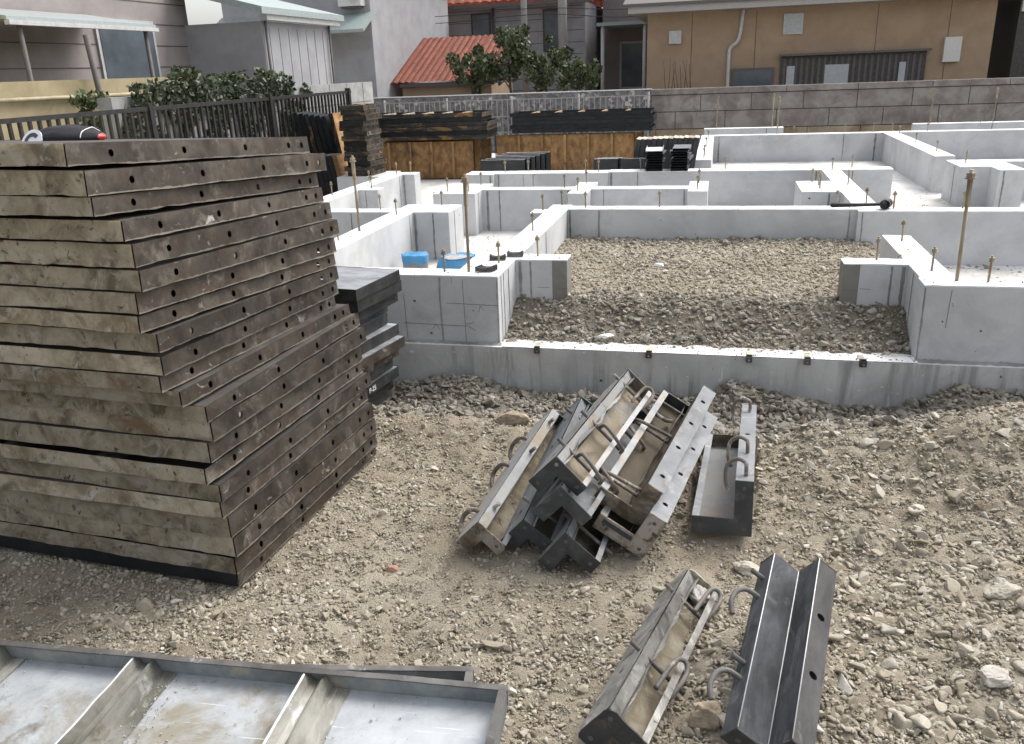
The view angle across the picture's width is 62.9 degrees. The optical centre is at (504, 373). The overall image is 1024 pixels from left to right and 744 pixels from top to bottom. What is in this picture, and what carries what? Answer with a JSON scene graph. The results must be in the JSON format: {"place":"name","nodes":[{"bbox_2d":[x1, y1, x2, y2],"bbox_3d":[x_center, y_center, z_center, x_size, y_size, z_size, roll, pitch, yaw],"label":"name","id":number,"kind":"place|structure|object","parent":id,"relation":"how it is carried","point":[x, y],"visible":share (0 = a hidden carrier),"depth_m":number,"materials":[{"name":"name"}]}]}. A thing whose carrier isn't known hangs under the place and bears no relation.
{"place":"outdoors","nodes":[
{"label":"outdoors","id":0,"kind":"place"},
{"bbox_2d":[185,0,602,24],"label":"sky","id":1,"kind":"structure","parent":0,"point":[198,11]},
{"bbox_2d":[0,376,1023,743],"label":"ground","id":2,"kind":"structure","parent":0,"point":[534,578],"depth_m":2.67,"materials":[{"name":"beige gravel"}]},
{"bbox_2d":[0,9,158,80],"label":"awning","id":3,"kind":"object","parent":2,"relation":"on","point":[18,18],"visible":0.56,"depth_m":9.06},
{"bbox_2d":[68,88,110,130],"bbox_3d":[-4.087,-2.079,8.838,0.692,1.781,0.711,-10,21,-19],"label":"garden tree","id":4,"kind":"object","parent":2,"relation":"on","point":[86,101],"visible":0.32,"depth_m":8.39,"materials":[{"name":"green plant"}]},
{"bbox_2d":[0,34,180,139],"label":"board fence","id":5,"kind":"object","parent":2,"relation":"on","point":[28,98],"visible":0.25,"depth_m":8.50,"materials":[{"name":"wood"}]},
{"bbox_2d":[0,0,190,81],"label":"house","id":6,"kind":"structure","parent":2,"relation":"on","point":[57,53],"depth_m":10.68,"materials":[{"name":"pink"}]},
{"bbox_2d":[94,19,161,78],"bbox_3d":[-5.031,-4.265,11.253,0.036,0.900,1.200,3,21,14],"label":"window","id":7,"kind":"structure","parent":6,"relation":"in","point":[122,53],"depth_m":11.14,"materials":[{"name":"grey glass"}]},
{"bbox_2d":[0,88,351,201],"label":"picket fence","id":8,"kind":"object","parent":2,"relation":"on","point":[149,109],"visible":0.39,"depth_m":8.39,"materials":[{"name":"metal"}]},
{"bbox_2d":[154,65,219,92],"bbox_3d":[-3.554,-2.541,9.738,0.757,1.990,0.710,3,21,14],"label":"garden tree","id":9,"kind":"object","parent":2,"relation":"on","point":[192,74],"visible":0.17,"depth_m":9.38,"materials":[{"name":"green plant"}]},
{"bbox_2d":[0,446,375,585],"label":"steel form","id":10,"kind":"object","parent":2,"relation":"on","point":[244,574],"visible":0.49,"depth_m":2.79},
{"bbox_2d":[0,434,377,574],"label":"steel form","id":11,"kind":"object","parent":10,"relation":"on","point":[193,558],"visible":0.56,"depth_m":2.77,"materials":[{"name":"metal"}]},
{"bbox_2d":[0,417,376,556],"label":"steel form","id":12,"kind":"object","parent":11,"relation":"on","point":[247,536],"visible":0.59,"depth_m":2.75,"materials":[{"name":"metal"}]},
{"bbox_2d":[0,402,373,537],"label":"steel form","id":13,"kind":"object","parent":12,"relation":"on","point":[243,515],"visible":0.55,"depth_m":2.73,"materials":[{"name":"metal"}]},
{"bbox_2d":[0,387,367,518],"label":"steel form","id":14,"kind":"object","parent":13,"relation":"on","point":[85,491],"visible":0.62,"depth_m":2.68,"materials":[{"name":"metal"}]},
{"bbox_2d":[0,372,371,501],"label":"steel form","id":15,"kind":"object","parent":14,"relation":"on","point":[235,478],"visible":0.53,"depth_m":2.69,"materials":[{"name":"metal"}]},
{"bbox_2d":[0,360,362,484],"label":"steel form","id":16,"kind":"object","parent":15,"relation":"on","point":[172,469],"visible":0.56,"depth_m":2.65,"materials":[{"name":"metal"}]},
{"bbox_2d":[0,346,362,462],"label":"steel form","id":17,"kind":"object","parent":16,"relation":"on","point":[189,449],"visible":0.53,"depth_m":2.60,"materials":[{"name":"metal"}]},
{"bbox_2d":[0,326,366,441],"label":"steel form","id":18,"kind":"object","parent":17,"relation":"on","point":[226,422],"visible":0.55,"depth_m":2.61,"materials":[{"name":"metal"}]},
{"bbox_2d":[0,313,359,422],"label":"steel form","id":19,"kind":"object","parent":18,"relation":"on","point":[216,403],"visible":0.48,"depth_m":2.58,"materials":[{"name":"metal"}]},
{"bbox_2d":[0,303,350,406],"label":"steel form","id":20,"kind":"object","parent":19,"relation":"on","point":[198,387],"visible":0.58,"depth_m":2.55,"materials":[{"name":"metal"}]},
{"bbox_2d":[0,296,335,392],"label":"steel form","id":21,"kind":"object","parent":20,"relation":"on","point":[103,379],"visible":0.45,"depth_m":2.47,"materials":[{"name":"metal"}]},
{"bbox_2d":[0,280,338,375],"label":"steel form","id":22,"kind":"object","parent":21,"relation":"on","point":[177,357],"visible":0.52,"depth_m":2.46,"materials":[{"name":"metal"}]},
{"bbox_2d":[0,265,338,352],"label":"steel form","id":23,"kind":"object","parent":22,"relation":"on","point":[172,335],"visible":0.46,"depth_m":2.45,"materials":[{"name":"metal"}]},
{"bbox_2d":[0,253,335,332],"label":"steel form","id":24,"kind":"object","parent":23,"relation":"on","point":[107,321],"visible":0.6,"depth_m":2.41,"materials":[{"name":"metal"}]},
{"bbox_2d":[0,238,336,313],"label":"steel form","id":25,"kind":"object","parent":24,"relation":"on","point":[95,300],"visible":0.48,"depth_m":2.40,"materials":[{"name":"metal"}]},
{"bbox_2d":[0,219,339,291],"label":"steel form","id":26,"kind":"object","parent":25,"relation":"on","point":[158,274],"visible":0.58,"depth_m":2.39,"materials":[{"name":"metal"}]},
{"bbox_2d":[0,202,331,267],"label":"steel form","id":27,"kind":"object","parent":26,"relation":"on","point":[149,250],"visible":0.6,"depth_m":2.35,"materials":[{"name":"metal"}]},
{"bbox_2d":[0,187,323,241],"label":"steel form","id":28,"kind":"object","parent":27,"relation":"on","point":[139,224],"visible":0.64,"depth_m":2.33,"materials":[{"name":"metal"}]},
{"bbox_2d":[0,173,318,216],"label":"steel form","id":29,"kind":"object","parent":28,"relation":"on","point":[66,205],"visible":0.7,"depth_m":2.31,"materials":[{"name":"metal"}]},
{"bbox_2d":[0,153,326,195],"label":"steel form","id":30,"kind":"object","parent":29,"relation":"on","point":[109,178],"visible":0.8,"depth_m":2.34,"materials":[{"name":"metal"}]},
{"bbox_2d":[0,136,309,166],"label":"steel form","id":31,"kind":"object","parent":30,"relation":"on","point":[58,153],"visible":0.95,"depth_m":2.35,"materials":[{"name":"metal"}]},
{"bbox_2d":[22,124,105,140],"bbox_3d":[-1.568,-0.846,3.007,0.270,0.091,0.217,0,20,6],"label":"bag","id":32,"kind":"object","parent":31,"relation":"on","point":[71,132],"visible":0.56,"depth_m":2.94,"materials":[{"name":"black fabric"}]},
{"bbox_2d":[97,82,373,186],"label":"garden wall","id":33,"kind":"structure","parent":2,"relation":"on","point":[361,92],"depth_m":10.02,"materials":[{"name":"grey"}]},
{"bbox_2d":[121,76,312,172],"bbox_3d":[-3.055,-2.590,9.595,0.182,1.539,4.065,3,21,14],"label":"hedge","id":34,"kind":"object","parent":33,"relation":"attached to","point":[181,89],"visible":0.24,"depth_m":8.95,"materials":[{"name":"green plant"}]},
{"bbox_2d":[185,0,343,87],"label":"house","id":35,"kind":"structure","parent":2,"relation":"on","point":[300,53],"depth_m":12.50,"materials":[{"name":"grey"}]},
{"bbox_2d":[217,0,451,97],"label":"house","id":36,"kind":"structure","parent":2,"relation":"on","point":[376,43],"depth_m":17.91,"materials":[{"name":"grey"}]},
{"bbox_2d":[277,664,474,681],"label":"steel form","id":37,"kind":"object","parent":2,"relation":"on","point":[462,673],"visible":0.06,"depth_m":2.19,"materials":[{"name":"white metal"}]},
{"bbox_2d":[0,640,508,743],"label":"steel form","id":38,"kind":"object","parent":37,"relation":"on","point":[88,703],"visible":1,"depth_m":2.05,"materials":[{"name":"white metal"}]},
{"bbox_2d":[0,660,472,743],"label":"mortar crumbs","id":39,"kind":"object","parent":38,"relation":"on","point":[371,720],"visible":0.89,"depth_m":2.06,"materials":[{"name":"concrete"}]},
{"bbox_2d":[372,389,391,405],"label":"steel form","id":40,"kind":"object","parent":2,"relation":"on","point":[381,398],"visible":0.06,"depth_m":4.16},
{"bbox_2d":[366,380,392,401],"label":"steel form","id":41,"kind":"object","parent":40,"relation":"on","point":[380,391],"visible":0.07,"depth_m":4.09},
{"bbox_2d":[361,365,398,399],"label":"steel form","id":42,"kind":"object","parent":41,"relation":"on","point":[385,378],"visible":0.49,"depth_m":4.05,"materials":[{"name":"grey metal"}]},
{"bbox_2d":[356,359,392,386],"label":"steel form","id":43,"kind":"object","parent":42,"relation":"on","point":[380,370],"visible":0.07,"depth_m":4.06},
{"bbox_2d":[363,350,398,372],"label":"steel form","id":44,"kind":"object","parent":43,"relation":"on","point":[374,366],"visible":0.08,"depth_m":3.99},
{"bbox_2d":[348,335,404,369],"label":"steel form","id":45,"kind":"object","parent":44,"relation":"on","point":[382,350],"visible":0.21,"depth_m":3.93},
{"bbox_2d":[351,322,398,353],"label":"steel form","id":46,"kind":"object","parent":45,"relation":"on","point":[382,334],"visible":0.23,"depth_m":3.97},
{"bbox_2d":[351,313,387,343],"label":"steel form","id":47,"kind":"object","parent":46,"relation":"on","point":[373,325],"visible":0.14,"depth_m":3.98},
{"bbox_2d":[345,307,387,325],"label":"steel form","id":48,"kind":"object","parent":47,"relation":"on","point":[376,314],"visible":0.11,"depth_m":3.99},
{"bbox_2d":[350,293,397,320],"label":"steel form","id":49,"kind":"object","parent":48,"relation":"on","point":[375,308],"visible":0.16,"depth_m":3.88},
{"bbox_2d":[335,280,401,311],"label":"steel form","id":50,"kind":"object","parent":49,"relation":"on","point":[376,297],"visible":0.25,"depth_m":3.80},
{"bbox_2d":[321,266,399,300],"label":"steel form","id":51,"kind":"object","parent":50,"relation":"on","point":[356,283],"visible":0.41,"depth_m":3.84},
{"bbox_2d":[391,34,514,96],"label":"shed","id":52,"kind":"structure","parent":2,"relation":"on","point":[426,60],"depth_m":18.91,"materials":[{"name":"paint"}]},
{"bbox_2d":[445,42,495,93],"bbox_3d":[-0.733,-5.802,17.858,0.953,2.352,1.072,-18,25,-36],"label":"shrub","id":53,"kind":"object","parent":2,"relation":"on","point":[479,66],"visible":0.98,"depth_m":17.55,"materials":[{"name":"green plant"}]},
{"bbox_2d":[488,23,534,92],"bbox_3d":[0.139,-6.003,17.818,1.146,2.691,0.938,3,21,14],"label":"shrub","id":54,"kind":"object","parent":2,"relation":"on","point":[516,51],"visible":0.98,"depth_m":17.43,"materials":[{"name":"green plant"}]},
{"bbox_2d":[493,411,529,425],"bbox_3d":[0.033,0.199,3.694,0.175,0.067,0.091,7,22,24],"label":"rock","id":55,"kind":"object","parent":2,"relation":"on","point":[513,418],"visible":0.9,"depth_m":3.66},
{"bbox_2d":[373,88,651,152],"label":"aggregate wall","id":56,"kind":"structure","parent":2,"relation":"on","point":[589,103],"depth_m":16.22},
{"bbox_2d":[456,409,569,553],"bbox_3d":[0.038,0.386,3.025,0.157,0.226,0.728,41,37,-2],"label":"corner form","id":57,"kind":"object","parent":2,"relation":"on","point":[505,493],"visible":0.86,"depth_m":2.90,"materials":[{"name":"white metal"}]},
{"bbox_2d":[383,92,649,149],"bbox_3d":[0.148,-4.698,16.260,5.240,1.300,0.060,3,21,14],"label":"fence","id":58,"kind":"object","parent":2,"relation":"on","point":[578,97],"visible":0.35,"depth_m":16.07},
{"bbox_2d":[520,0,528,92],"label":"utility pole","id":59,"kind":"object","parent":2,"relation":"on","point":[524,20],"depth_m":20.73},
{"bbox_2d":[447,0,602,92],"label":"house","id":60,"kind":"structure","parent":2,"relation":"on","point":[584,37],"depth_m":22.76,"materials":[{"name":"grey"}]},
{"bbox_2d":[471,12,490,35],"bbox_3d":[-0.642,-9.338,23.026,0.550,1.050,0.039,3,21,14],"label":"window","id":61,"kind":"structure","parent":60,"relation":"in","point":[479,27],"depth_m":22.93,"materials":[{"name":"grey glass"}]},
{"bbox_2d":[542,9,557,50],"bbox_3d":[1.300,-9.245,22.555,0.550,1.050,0.039,3,21,14],"label":"window","id":62,"kind":"structure","parent":60,"relation":"in","point":[550,19],"depth_m":22.52,"materials":[{"name":"grey glass"}]},
{"bbox_2d":[523,34,575,92],"bbox_3d":[0.890,-5.813,17.572,1.161,2.447,1.294,3,21,14],"label":"shrub","id":63,"kind":"object","parent":2,"relation":"on","point":[540,74],"visible":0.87,"depth_m":17.34,"materials":[{"name":"green plant"}]},
{"bbox_2d":[501,396,604,550],"bbox_3d":[0.204,0.351,3.001,0.191,0.172,0.735,37,38,-4],"label":"corner form","id":64,"kind":"object","parent":2,"relation":"on","point":[531,525],"visible":0.38,"depth_m":2.79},
{"bbox_2d":[533,396,651,525],"bbox_3d":[0.342,0.303,2.951,0.202,0.173,0.760,45,32,2],"label":"corner form","id":65,"kind":"object","parent":64,"relation":"on","point":[580,508],"visible":0.4,"depth_m":2.70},
{"bbox_2d":[529,368,654,495],"bbox_3d":[0.340,0.204,2.974,0.202,0.177,0.801,46,32,3],"label":"corner form","id":66,"kind":"object","parent":65,"relation":"on","point":[567,455],"visible":1,"depth_m":2.88,"materials":[{"name":"white metal"}]},
{"bbox_2d":[558,0,567,91],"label":"utility pole","id":67,"kind":"object","parent":2,"relation":"on","point":[562,26],"depth_m":20.73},
{"bbox_2d":[538,504,612,573],"bbox_3d":[0.292,0.509,2.932,0.204,0.140,0.661,40,22,3],"label":"corner form","id":68,"kind":"object","parent":2,"relation":"on","point":[583,546],"visible":0.37,"depth_m":2.65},
{"bbox_2d":[558,56,602,90],"bbox_3d":[1.600,-5.533,17.370,0.883,2.007,0.875,3,21,14],"label":"shrub","id":69,"kind":"object","parent":2,"relation":"on","point":[578,66],"visible":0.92,"depth_m":16.95,"materials":[{"name":"green plant"}]},
{"bbox_2d":[578,568,722,743],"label":"corner form","id":70,"kind":"object","parent":2,"relation":"on","point":[643,680],"visible":1,"depth_m":2.07,"materials":[{"name":"metal"}]},
{"bbox_2d":[592,411,717,558],"bbox_3d":[0.559,0.336,3.002,0.190,0.170,0.801,32,32,10],"label":"corner form","id":71,"kind":"object","parent":2,"relation":"on","point":[635,539],"visible":0.38,"depth_m":2.71,"materials":[{"name":"white metal"}]},
{"bbox_2d":[594,385,715,525],"bbox_3d":[0.554,0.242,3.001,0.239,0.172,0.758,33,35,9],"label":"corner form","id":72,"kind":"object","parent":71,"relation":"on","point":[641,479],"visible":0.97,"depth_m":2.95,"materials":[{"name":"white metal"}]},
{"bbox_2d":[317,86,1023,406],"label":"house foundation","id":73,"kind":"object","parent":2,"relation":"on","point":[970,331],"visible":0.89,"depth_m":5.63,"materials":[{"name":"concrete"}]},
{"bbox_2d":[321,115,337,153],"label":"steel form","id":74,"kind":"object","parent":73,"relation":"on","point":[329,134],"visible":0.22,"depth_m":10.05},
{"bbox_2d":[328,112,344,153],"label":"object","id":75,"kind":"object","parent":73,"relation":"on","point":[335,118],"visible":0.23,"depth_m":9.99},
{"bbox_2d":[332,153,347,176],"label":"steel form","id":76,"kind":"object","parent":73,"relation":"on","point":[340,163],"visible":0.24,"depth_m":9.80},
{"bbox_2d":[401,251,428,267],"bbox_3d":[-0.644,-0.798,6.045,0.196,0.142,0.175,-1,20,3],"label":"bucket","id":77,"kind":"object","parent":73,"relation":"on","point":[417,259],"visible":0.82,"depth_m":5.98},
{"bbox_2d":[382,140,474,178],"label":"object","id":78,"kind":"object","parent":73,"relation":"on","point":[442,159],"visible":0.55,"depth_m":11.24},
{"bbox_2d":[380,132,496,140],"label":"steel form","id":79,"kind":"object","parent":78,"relation":"on","point":[440,137],"visible":0.61,"depth_m":11.10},
{"bbox_2d":[380,127,497,136],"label":"steel form","id":80,"kind":"object","parent":79,"relation":"on","point":[439,133],"visible":0.6,"depth_m":11.07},
{"bbox_2d":[381,123,496,131],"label":"steel form","id":81,"kind":"object","parent":80,"relation":"on","point":[442,128],"visible":0.6,"depth_m":11.05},
{"bbox_2d":[379,118,497,127],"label":"steel form","id":82,"kind":"object","parent":81,"relation":"on","point":[441,124],"visible":0.64,"depth_m":11.04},
{"bbox_2d":[378,114,491,123],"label":"steel form","id":83,"kind":"object","parent":82,"relation":"on","point":[423,120],"visible":0.73,"depth_m":11.03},
{"bbox_2d":[378,110,491,118],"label":"steel form","id":84,"kind":"object","parent":83,"relation":"on","point":[443,114],"visible":0.86,"depth_m":11.06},
{"bbox_2d":[383,140,482,170],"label":"steel form","id":85,"kind":"object","parent":73,"relation":"on","point":[478,147],"visible":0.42,"depth_m":11.25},
{"bbox_2d":[386,138,491,160],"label":"steel form","id":86,"kind":"object","parent":73,"relation":"on","point":[487,149],"visible":0.07,"depth_m":11.60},
{"bbox_2d":[436,252,474,268],"bbox_3d":[-0.351,-0.764,5.914,0.297,0.146,0.218,-4,20,-5],"label":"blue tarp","id":87,"kind":"object","parent":73,"relation":"on","point":[458,260],"visible":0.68,"depth_m":5.85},
{"bbox_2d":[480,159,525,170],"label":"steel form","id":88,"kind":"object","parent":73,"relation":"on","point":[514,165],"visible":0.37,"depth_m":9.03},
{"bbox_2d":[495,132,634,170],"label":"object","id":89,"kind":"object","parent":73,"relation":"on","point":[570,151],"visible":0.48,"depth_m":11.11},
{"bbox_2d":[512,124,655,132],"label":"steel form","id":90,"kind":"object","parent":89,"relation":"on","point":[604,129],"visible":0.73,"depth_m":10.97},
{"bbox_2d":[510,122,653,128],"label":"steel form","id":91,"kind":"object","parent":90,"relation":"on","point":[638,124],"visible":0.72,"depth_m":10.96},
{"bbox_2d":[512,116,656,124],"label":"steel form","id":92,"kind":"object","parent":91,"relation":"on","point":[631,120],"visible":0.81,"depth_m":10.92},
{"bbox_2d":[512,112,656,120],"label":"steel form","id":93,"kind":"object","parent":92,"relation":"on","point":[590,117],"visible":0.77,"depth_m":10.90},
{"bbox_2d":[510,108,654,116],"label":"steel form","id":94,"kind":"object","parent":93,"relation":"on","point":[621,111],"visible":1,"depth_m":10.99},
{"bbox_2d":[593,158,617,169],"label":"steel form","id":95,"kind":"object","parent":73,"relation":"on","point":[608,163],"visible":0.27,"depth_m":8.75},
{"bbox_2d":[620,158,645,168],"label":"steel form","id":96,"kind":"object","parent":73,"relation":"on","point":[629,163],"visible":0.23,"depth_m":8.68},
{"bbox_2d":[325,136,1023,361],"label":"mortar crumbs","id":97,"kind":"object","parent":73,"relation":"on","point":[682,206],"visible":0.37,"depth_m":4.72,"materials":[{"name":"concrete"}]},
{"bbox_2d":[502,234,1020,356],"bbox_3d":[2.261,-0.470,4.901,4.340,0.242,2.080,3,21,14],"label":"gravel bed","id":98,"kind":"object","parent":73,"relation":"in","point":[853,315],"visible":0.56,"depth_m":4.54,"materials":[{"name":"gravel"}]},
{"bbox_2d":[830,198,892,208],"bbox_3d":[2.455,-1.163,5.748,0.414,0.066,0.145,2,20,12],"label":"mallet","id":99,"kind":"object","parent":73,"relation":"on","point":[886,203],"visible":1,"depth_m":5.74,"materials":[{"name":"metal"}]},
{"bbox_2d":[596,0,755,89],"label":"house","id":100,"kind":"structure","parent":2,"relation":"on","point":[623,50],"depth_m":24.09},
{"bbox_2d":[619,41,646,88],"bbox_3d":[3.823,-8.912,24.215,1.000,1.300,0.049,3,21,14],"label":"window","id":101,"kind":"structure","parent":100,"relation":"in","point":[631,52],"depth_m":24.23,"materials":[{"name":"grey glass"}]},
{"bbox_2d":[372,373,1023,453],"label":"crushed stone","id":102,"kind":"object","parent":2,"relation":"on","point":[533,408],"visible":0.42,"depth_m":3.97,"materials":[{"name":"gravel"}]},
{"bbox_2d":[688,701,721,730],"bbox_3d":[0.481,0.814,2.009,0.082,0.072,0.082,1,20,9],"label":"rock","id":103,"kind":"object","parent":2,"relation":"on","point":[703,715],"visible":0.97,"depth_m":1.98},
{"bbox_2d":[691,397,756,536],"bbox_3d":[0.834,0.305,3.133,0.195,0.252,0.801,3,17,17],"label":"corner form","id":104,"kind":"object","parent":2,"relation":"on","point":[723,502],"visible":0.99,"depth_m":2.99,"materials":[{"name":"white metal"}]},
{"bbox_2d":[732,560,759,576],"bbox_3d":[0.766,0.619,2.635,0.112,0.046,0.058,10,23,30],"label":"rock","id":105,"kind":"object","parent":2,"relation":"on","point":[744,567],"visible":0.66,"depth_m":2.63,"materials":[{"name":"stone"}]},
{"bbox_2d":[707,553,836,743],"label":"corner form","id":106,"kind":"object","parent":2,"relation":"on","point":[777,685],"visible":1,"depth_m":1.96,"materials":[{"name":"white metal"}]},
{"bbox_2d":[623,0,997,92],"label":"house","id":107,"kind":"structure","parent":2,"relation":"on","point":[725,43],"depth_m":16.70,"materials":[{"name":"paint"}]},
{"bbox_2d":[731,67,773,86],"bbox_3d":[5.106,-6.020,17.267,0.830,0.520,0.057,3,21,14],"label":"window","id":108,"kind":"structure","parent":107,"relation":"in","point":[741,76],"depth_m":17.21,"materials":[{"name":"grey glass"}]},
{"bbox_2d":[783,13,803,34],"bbox_3d":[5.767,-6.989,16.739,0.370,0.390,0.044,3,21,14],"label":"window","id":109,"kind":"structure","parent":107,"relation":"in","point":[793,22],"depth_m":16.72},
{"bbox_2d":[779,48,931,84],"bbox_3d":[6.923,-6.067,16.698,2.820,0.660,0.199,3,21,14],"label":"window","id":110,"kind":"structure","parent":107,"relation":"in","point":[885,65],"depth_m":16.70,"materials":[{"name":"metal"}]},
{"bbox_2d":[651,77,1023,146],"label":"block wall","id":111,"kind":"structure","parent":2,"relation":"on","point":[836,107],"depth_m":14.92,"materials":[{"name":"grey"}]},
{"bbox_2d":[979,665,1011,687],"bbox_3d":[1.223,0.756,2.085,0.074,0.044,0.062,-2,20,1],"label":"rock","id":112,"kind":"object","parent":2,"relation":"on","point":[991,676],"visible":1,"depth_m":2.07,"materials":[{"name":"stone"}]},
{"bbox_2d":[984,582,1022,599],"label":"rock","id":113,"kind":"object","parent":2,"relation":"on","point":[1004,590],"visible":0.98,"depth_m":2.40,"materials":[{"name":"stone"}]},
{"bbox_2d":[987,0,1023,77],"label":"house","id":114,"kind":"structure","parent":2,"relation":"on","point":[1006,59],"depth_m":16.53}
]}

